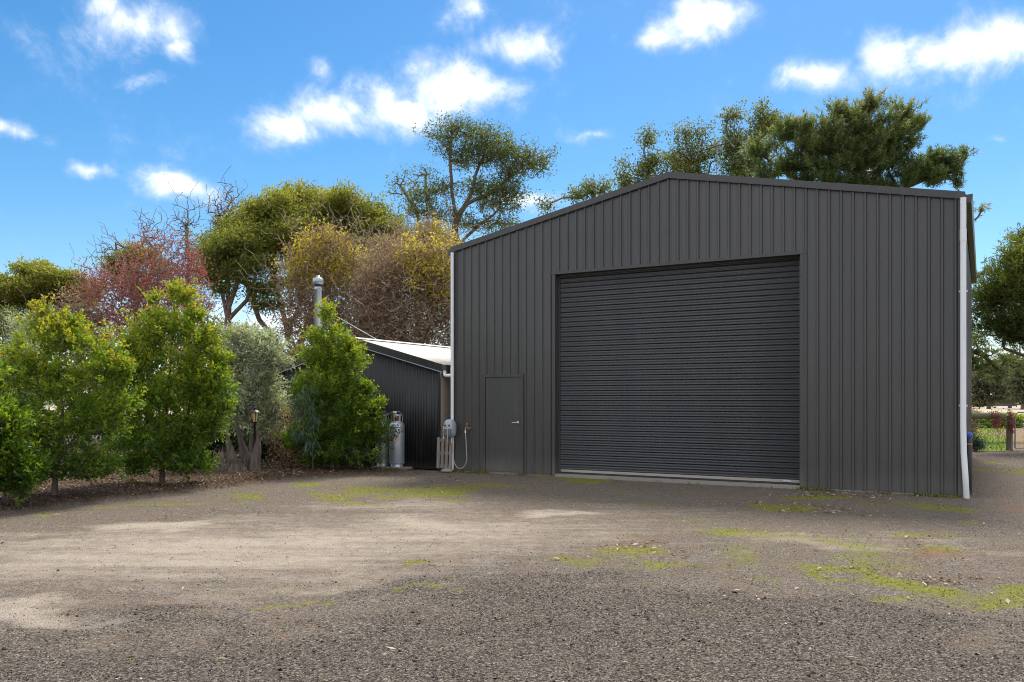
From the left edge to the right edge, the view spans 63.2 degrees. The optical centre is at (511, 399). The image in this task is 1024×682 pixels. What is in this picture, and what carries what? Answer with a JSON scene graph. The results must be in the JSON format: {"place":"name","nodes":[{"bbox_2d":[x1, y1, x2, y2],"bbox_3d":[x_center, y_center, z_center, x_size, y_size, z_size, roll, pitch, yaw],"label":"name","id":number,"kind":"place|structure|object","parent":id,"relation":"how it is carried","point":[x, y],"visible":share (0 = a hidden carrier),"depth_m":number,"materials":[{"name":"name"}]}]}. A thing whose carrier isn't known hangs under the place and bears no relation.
{"place":"outdoors","nodes":[
{"label":"outdoors","id":0,"kind":"place"},
{"bbox_2d":[0,400,1023,681],"bbox_3d":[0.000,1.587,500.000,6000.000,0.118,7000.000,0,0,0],"label":"ground","id":1,"kind":"structure","parent":0,"point":[208,544],"depth_m":7.56,"materials":[{"name":"grey gravel"}]},
{"bbox_2d":[0,289,46,392],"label":"thicket tree","id":2,"kind":"object","parent":1,"relation":"on","point":[5,321],"visible":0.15,"depth_m":32.86,"materials":[{"name":"green plant"}]},
{"bbox_2d":[0,358,47,436],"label":"background bush","id":3,"kind":"object","parent":1,"relation":"on","point":[19,393],"visible":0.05,"depth_m":21.09,"materials":[{"name":"green plant"}]},
{"bbox_2d":[0,357,57,505],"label":"leafy shrub","id":4,"kind":"object","parent":1,"relation":"on","point":[21,468],"visible":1,"depth_m":12.12,"materials":[{"name":"green plant"}]},
{"bbox_2d":[0,308,76,422],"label":"background bush","id":5,"kind":"object","parent":1,"relation":"on","point":[14,322],"visible":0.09,"depth_m":22.36,"materials":[{"name":"green plant"}]},
{"bbox_2d":[0,252,111,394],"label":"tree","id":6,"kind":"object","parent":1,"relation":"on","point":[31,279],"visible":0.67,"depth_m":50.44,"materials":[{"name":"green plant"}]},
{"bbox_2d":[0,294,147,496],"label":"leafy shrub","id":7,"kind":"object","parent":1,"relation":"on","point":[68,329],"visible":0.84,"depth_m":13.37,"materials":[{"name":"green plant"}]},
{"bbox_2d":[31,275,136,443],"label":"thicket tree","id":8,"kind":"object","parent":1,"relation":"on","point":[75,305],"visible":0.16,"depth_m":29.87,"materials":[{"name":"red plant"}]},
{"bbox_2d":[57,378,178,454],"bbox_3d":[-11.493,0.405,24.067,4.094,2.375,2.484,0,0,0],"label":"background bush","id":9,"kind":"object","parent":1,"relation":"on","point":[102,434],"visible":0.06,"depth_m":23.81,"materials":[{"name":"green plant"}]},
{"bbox_2d":[92,238,175,422],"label":"olive tree","id":10,"kind":"object","parent":1,"relation":"on","point":[121,258],"visible":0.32,"depth_m":47.51,"materials":[{"name":"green plant"}]},
{"bbox_2d":[64,207,219,425],"bbox_3d":[-13.818,-2.807,31.049,5.798,8.875,3.870,0,0,0],"label":"red tree","id":11,"kind":"object","parent":1,"relation":"on","point":[175,268],"visible":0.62,"depth_m":30.68,"materials":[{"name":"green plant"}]},
{"bbox_2d":[86,181,204,415],"bbox_3d":[-16.617,-4.189,37.978,5.162,11.638,1.799,0,0,0],"label":"bare tree","id":12,"kind":"object","parent":1,"relation":"on","point":[185,226],"visible":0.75,"depth_m":37.94,"materials":[{"name":"red grey-brown bark"}]},
{"bbox_2d":[97,276,241,483],"bbox_3d":[-6.364,-0.355,15.412,2.641,3.869,1.988,0,0,0],"label":"leafy shrub","id":13,"kind":"object","parent":1,"relation":"on","point":[199,382],"visible":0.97,"depth_m":15.35,"materials":[{"name":"green plant"}]},
{"bbox_2d":[151,381,248,456],"bbox_3d":[-8.265,0.351,22.534,3.071,2.466,2.112,0,0,0],"label":"background bush","id":14,"kind":"object","parent":1,"relation":"on","point":[213,446],"visible":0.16,"depth_m":22.30,"materials":[{"name":"green plant"}]},
{"bbox_2d":[0,447,416,510],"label":"mulch","id":15,"kind":"object","parent":1,"relation":"on","point":[107,484],"visible":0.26,"depth_m":16.05,"materials":[{"name":"brown plant"}]},
{"bbox_2d":[155,274,273,430],"bbox_3d":[-12.183,-1.739,32.956,5.463,6.738,4.203,0,0,0],"label":"thicket tree","id":16,"kind":"object","parent":1,"relation":"on","point":[212,303],"visible":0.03,"depth_m":32.89,"materials":[{"name":"green plant"}]},
{"bbox_2d":[199,166,247,305],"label":"bare tree","id":17,"kind":"object","parent":1,"relation":"on","point":[225,209],"visible":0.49,"depth_m":39.85,"materials":[{"name":"red grey-brown bark"}]},
{"bbox_2d":[218,412,260,471],"bbox_3d":[-5.835,0.992,18.149,1.119,1.513,0.671,0,0,0],"label":"tree stump","id":18,"kind":"object","parent":1,"relation":"on","point":[245,462],"visible":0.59,"depth_m":18.12,"materials":[{"name":"grey wood"}]},
{"bbox_2d":[189,218,293,377],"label":"gum tree","id":19,"kind":"object","parent":1,"relation":"on","point":[214,249],"visible":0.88,"depth_m":35.81,"materials":[{"name":"green plant"}]},
{"bbox_2d":[205,315,299,457],"bbox_3d":[-6.008,-0.196,19.453,2.237,3.545,1.605,0,0,0],"label":"silver bush","id":20,"kind":"object","parent":1,"relation":"on","point":[261,357],"visible":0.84,"depth_m":19.20,"materials":[{"name":"grey plant"}]},
{"bbox_2d":[250,407,259,444],"bbox_3d":[-5.593,0.855,18.100,0.224,1.410,0.194,0,0,0],"label":"garden lantern","id":21,"kind":"object","parent":1,"relation":"on","point":[254,412],"visible":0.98,"depth_m":18.08,"materials":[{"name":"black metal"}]},
{"bbox_2d":[236,387,302,462],"bbox_3d":[-6.027,0.636,21.207,1.932,2.003,1.696,0,0,0],"label":"background bush","id":22,"kind":"object","parent":1,"relation":"on","point":[264,451],"visible":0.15,"depth_m":20.89,"materials":[{"name":"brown plant"}]},
{"bbox_2d":[229,326,309,391],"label":"thicket tree","id":23,"kind":"object","parent":1,"relation":"on","point":[290,354],"visible":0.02,"depth_m":33.77,"materials":[{"name":"green plant"}]},
{"bbox_2d":[234,384,315,467],"bbox_3d":[-5.098,0.771,18.766,2.390,2.651,2.337,0,0,-24],"label":"undergrowth shrub","id":24,"kind":"object","parent":1,"relation":"on","point":[283,453],"visible":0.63,"depth_m":18.83,"materials":[{"name":"green plant"}]},
{"bbox_2d":[180,176,418,354],"bbox_3d":[-9.804,-4.557,39.099,11.578,12.375,8.294,0,0,0],"label":"tree","id":25,"kind":"object","parent":1,"relation":"on","point":[263,215],"visible":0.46,"depth_m":37.67,"materials":[{"name":"green plant"}]},
{"bbox_2d":[286,384,325,471],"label":"gum sapling","id":26,"kind":"object","parent":1,"relation":"on","point":[311,443],"visible":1,"depth_m":17.89,"materials":[{"name":"green plant"}]},
{"bbox_2d":[229,183,422,354],"bbox_3d":[-6.539,-3.219,31.091,7.908,9.699,5.804,0,0,0],"label":"twiggy tree","id":27,"kind":"object","parent":1,"relation":"on","point":[341,267],"visible":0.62,"depth_m":30.54,"materials":[{"name":"brown plant"}]},
{"bbox_2d":[265,297,402,468],"bbox_3d":[-3.935,-0.374,18.584,2.768,3.853,2.059,0,0,27],"label":"leafy shrub","id":28,"kind":"object","parent":1,"relation":"on","point":[357,423],"visible":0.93,"depth_m":18.40,"materials":[{"name":"green plant"}]},
{"bbox_2d":[274,275,450,468],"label":"shed","id":29,"kind":"structure","parent":1,"relation":"on","point":[414,388],"depth_m":19.51,"materials":[{"name":"black metal"}]},
{"bbox_2d":[305,207,481,346],"bbox_3d":[-3.145,-2.667,29.205,7.940,8.594,5.771,0,0,0],"label":"twiggy tree","id":30,"kind":"object","parent":1,"relation":"on","point":[417,269],"visible":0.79,"depth_m":29.00,"materials":[{"name":"brown plant"}]},
{"bbox_2d":[374,466,415,469],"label":"concrete slab","id":31,"kind":"structure","parent":1,"relation":"on","point":[404,467],"depth_m":19.30,"materials":[{"name":"grey concrete"}]},
{"bbox_2d":[375,411,389,465],"bbox_3d":[-3.035,0.908,19.667,0.416,1.307,0.366,0,0,-36],"label":"gas cylinder","id":32,"kind":"object","parent":31,"relation":"on","point":[385,461],"visible":0.4,"depth_m":19.51,"materials":[{"name":"silver metal"}]},
{"bbox_2d":[388,411,404,466],"bbox_3d":[-2.671,0.908,19.387,0.416,1.307,0.366,0,0,-36],"label":"gas cylinder","id":33,"kind":"object","parent":31,"relation":"on","point":[396,452],"visible":0.88,"depth_m":19.23,"materials":[{"name":"silver metal"}]},
{"bbox_2d":[381,160,439,343],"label":"sparse gum","id":34,"kind":"object","parent":1,"relation":"on","point":[416,182],"visible":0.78,"depth_m":46.93,"materials":[{"name":"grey plant"}]},
{"bbox_2d":[335,177,498,327],"bbox_3d":[-4.104,-3.772,35.149,7.325,10.804,4.821,0,0,0],"label":"twiggy tree","id":35,"kind":"object","parent":1,"relation":"on","point":[434,226],"visible":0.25,"depth_m":34.66,"materials":[{"name":"yellow plant"}]},
{"bbox_2d":[436,437,452,468],"bbox_3d":[-1.513,1.202,18.850,0.421,0.702,0.068,0,-3,29],"label":"timber pallet","id":36,"kind":"object","parent":1,"relation":"on","point":[442,452],"visible":0.98,"depth_m":18.83,"materials":[{"name":"brown wood"}]},
{"bbox_2d":[441,468,452,471],"bbox_3d":[-1.457,1.573,18.616,0.286,0.085,0.198,0,0,0],"label":"rock","id":37,"kind":"object","parent":1,"relation":"on","point":[446,470],"visible":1,"depth_m":18.55,"materials":[{"name":"stone"}]},
{"bbox_2d":[393,110,560,243],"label":"tall gum","id":38,"kind":"object","parent":1,"relation":"on","point":[498,191],"visible":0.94,"depth_m":44.77,"materials":[{"name":"green plant"}]},
{"bbox_2d":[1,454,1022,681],"bbox_3d":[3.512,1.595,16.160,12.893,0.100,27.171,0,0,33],"label":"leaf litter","id":39,"kind":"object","parent":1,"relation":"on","point":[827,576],"visible":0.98,"depth_m":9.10,"materials":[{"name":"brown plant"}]},
{"bbox_2d":[20,357,1019,404],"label":"distant woodland","id":40,"kind":"object","parent":1,"relation":"on","point":[189,393],"depth_m":253.97,"materials":[{"name":"green plant"}]},
{"bbox_2d":[533,174,615,216],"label":"loose tree","id":41,"kind":"object","parent":1,"relation":"on","point":[590,189],"visible":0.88,"depth_m":43.84,"materials":[{"name":"green plant"}]},
{"bbox_2d":[608,120,687,188],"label":"loose tree","id":42,"kind":"object","parent":1,"relation":"on","point":[647,166],"visible":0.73,"depth_m":41.79,"materials":[{"name":"green plant"}]},
{"bbox_2d":[653,115,725,173],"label":"loose tree","id":43,"kind":"object","parent":1,"relation":"on","point":[694,164],"visible":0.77,"depth_m":42.77,"materials":[{"name":"green plant"}]},
{"bbox_2d":[447,172,976,498],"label":"steel shed","id":44,"kind":"structure","parent":1,"relation":"on","point":[689,328],"depth_m":15.97,"materials":[{"name":"grey metal"}]},
{"bbox_2d":[443,419,455,443],"bbox_3d":[-1.415,0.713,18.660,0.280,0.555,0.303,0,0,30],"label":"hose reel","id":45,"kind":"object","parent":44,"relation":"attached to","point":[449,428],"visible":1,"depth_m":18.57,"materials":[{"name":"grey plastic"}]},
{"bbox_2d":[452,427,470,468],"bbox_3d":[-1.132,1.034,18.639,0.432,1.012,0.140,0,0,30],"label":"garden tap","id":46,"kind":"object","parent":44,"relation":"attached to","point":[469,428],"visible":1,"depth_m":18.53,"materials":[{"name":"grey metal"}]},
{"bbox_2d":[486,377,520,472],"bbox_3d":[-0.198,0.538,18.198,0.901,2.065,0.107,0,0,30],"label":"side door","id":47,"kind":"structure","parent":44,"relation":"in","point":[503,394],"depth_m":18.21,"materials":[{"name":"metal"}]},
{"bbox_2d":[558,256,799,483],"bbox_3d":[3.177,-0.678,16.529,4.975,4.467,0.120,0,0,30],"label":"roller door","id":48,"kind":"structure","parent":44,"relation":"in","point":[683,371],"depth_m":16.39,"materials":[{"name":"metal"}]},
{"bbox_2d":[674,138,734,174],"bbox_3d":[4.510,-5.265,19.582,1.400,1.720,0.353,0,0,20],"label":"tv antenna","id":49,"kind":"object","parent":44,"relation":"on","point":[716,159],"visible":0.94,"depth_m":19.53,"materials":[{"name":"metal"}]},
{"bbox_2d":[707,96,791,176],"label":"loose tree","id":50,"kind":"object","parent":1,"relation":"on","point":[736,161],"visible":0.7,"depth_m":41.69,"materials":[{"name":"green plant"}]},
{"bbox_2d":[736,84,979,190],"bbox_3d":[12.827,-5.049,30.984,9.009,13.357,3.092,0,0,0],"label":"pine tree","id":51,"kind":"object","parent":1,"relation":"on","point":[856,145],"visible":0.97,"depth_m":30.66,"materials":[{"name":"green plant"}]},
{"bbox_2d":[966,432,971,494],"bbox_3d":[7.816,1.087,14.265,0.129,1.065,0.129,0,0,30],"label":"water filter","id":52,"kind":"object","parent":1,"relation":"on","point":[969,447],"visible":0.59,"depth_m":14.21,"materials":[{"name":"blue plastic"}]},
{"bbox_2d":[972,408,981,435],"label":"garden bush","id":53,"kind":"object","parent":1,"relation":"on","point":[974,425],"visible":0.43,"depth_m":27.54,"materials":[{"name":"brown plant"}]},
{"bbox_2d":[972,432,990,450],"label":"garden bush","id":54,"kind":"object","parent":1,"relation":"on","point":[978,443],"visible":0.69,"depth_m":26.09,"materials":[{"name":"green plant"}]},
{"bbox_2d":[973,201,990,282],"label":"pine tree","id":55,"kind":"object","parent":1,"relation":"on","point":[980,208],"visible":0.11,"depth_m":35.83,"materials":[{"name":"green plant"}]},
{"bbox_2d":[972,395,995,406],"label":"field hedge","id":56,"kind":"object","parent":1,"relation":"on","point":[981,405],"visible":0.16,"depth_m":179.21,"materials":[{"name":"green plant"}]},
{"bbox_2d":[972,413,1005,446],"bbox_3d":[13.599,1.033,27.251,4.726,1.255,0.210,0,0,10],"label":"wire fence","id":57,"kind":"object","parent":1,"relation":"on","point":[979,416],"visible":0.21,"depth_m":26.89,"materials":[{"name":"brown wood"}]},
{"bbox_2d":[988,408,1020,448],"bbox_3d":[15.846,0.930,26.789,0.956,1.321,0.441,0,0,0],"label":"creeper","id":58,"kind":"object","parent":57,"relation":"hanging from","point":[996,423],"visible":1,"depth_m":26.75,"materials":[{"name":"red plant"}]},
{"bbox_2d":[972,359,1018,408],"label":"distant tree","id":59,"kind":"object","parent":1,"relation":"on","point":[982,388],"visible":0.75,"depth_m":148.73,"materials":[{"name":"green plant"}]},
{"bbox_2d":[972,410,1023,427],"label":"hedge","id":60,"kind":"object","parent":1,"relation":"on","point":[1019,420],"visible":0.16,"depth_m":47.74,"materials":[{"name":"green plant"}]},
{"bbox_2d":[972,226,1023,356],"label":"cypress tree","id":61,"kind":"object","parent":1,"relation":"on","point":[1003,288],"visible":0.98,"depth_m":27.30,"materials":[{"name":"green plant"}]},
{"bbox_2d":[972,324,1023,385],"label":"pine","id":62,"kind":"object","parent":1,"relation":"on","point":[978,352],"visible":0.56,"depth_m":33.43,"materials":[{"name":"green plant"}]},
{"bbox_2d":[993,401,1016,405],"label":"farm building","id":63,"kind":"structure","parent":1,"relation":"on","point":[997,403],"depth_m":214.91,"materials":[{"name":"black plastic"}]},
{"bbox_2d":[994,351,1022,407],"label":"distant tree","id":64,"kind":"object","parent":1,"relation":"on","point":[1010,405],"visible":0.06,"depth_m":164.39,"materials":[{"name":"green plant"}]},
{"bbox_2d":[1006,416,1013,449],"bbox_3d":[16.044,1.089,26.850,0.197,1.145,0.204,0,0,-41],"label":"fence post","id":65,"kind":"object","parent":1,"relation":"on","point":[1008,440],"visible":0.81,"depth_m":26.79,"materials":[{"name":"brown wood"}]},
{"bbox_2d":[1014,412,1023,448],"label":"wire gate","id":66,"kind":"structure","parent":65,"relation":"attached to","point":[1015,447],"depth_m":26.81,"materials":[{"name":"metal"}]},
{"bbox_2d":[1002,361,1023,408],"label":"distant tree","id":67,"kind":"object","parent":1,"relation":"on","point":[1017,393],"visible":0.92,"depth_m":139.73,"materials":[{"name":"green plant"}]},
{"bbox_2d":[1008,222,1023,317],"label":"cypress tree","id":68,"kind":"object","parent":1,"relation":"on","point":[1022,234],"visible":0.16,"depth_m":35.87,"materials":[{"name":"green plant"}]},
{"bbox_2d":[0,0,1023,399],"label":"sky","id":69,"kind":"structure","parent":0,"point":[104,104],"materials":[{"name":"blue"}]},
{"bbox_2d":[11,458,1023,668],"bbox_3d":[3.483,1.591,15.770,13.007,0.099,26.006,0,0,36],"label":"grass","id":70,"kind":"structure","parent":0,"point":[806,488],"depth_m":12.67,"materials":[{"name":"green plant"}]},
{"bbox_2d":[976,422,1009,450],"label":"lawn grass","id":71,"kind":"structure","parent":0,"point":[990,437],"depth_m":35.37,"materials":[{"name":"green plant"}]}
]}

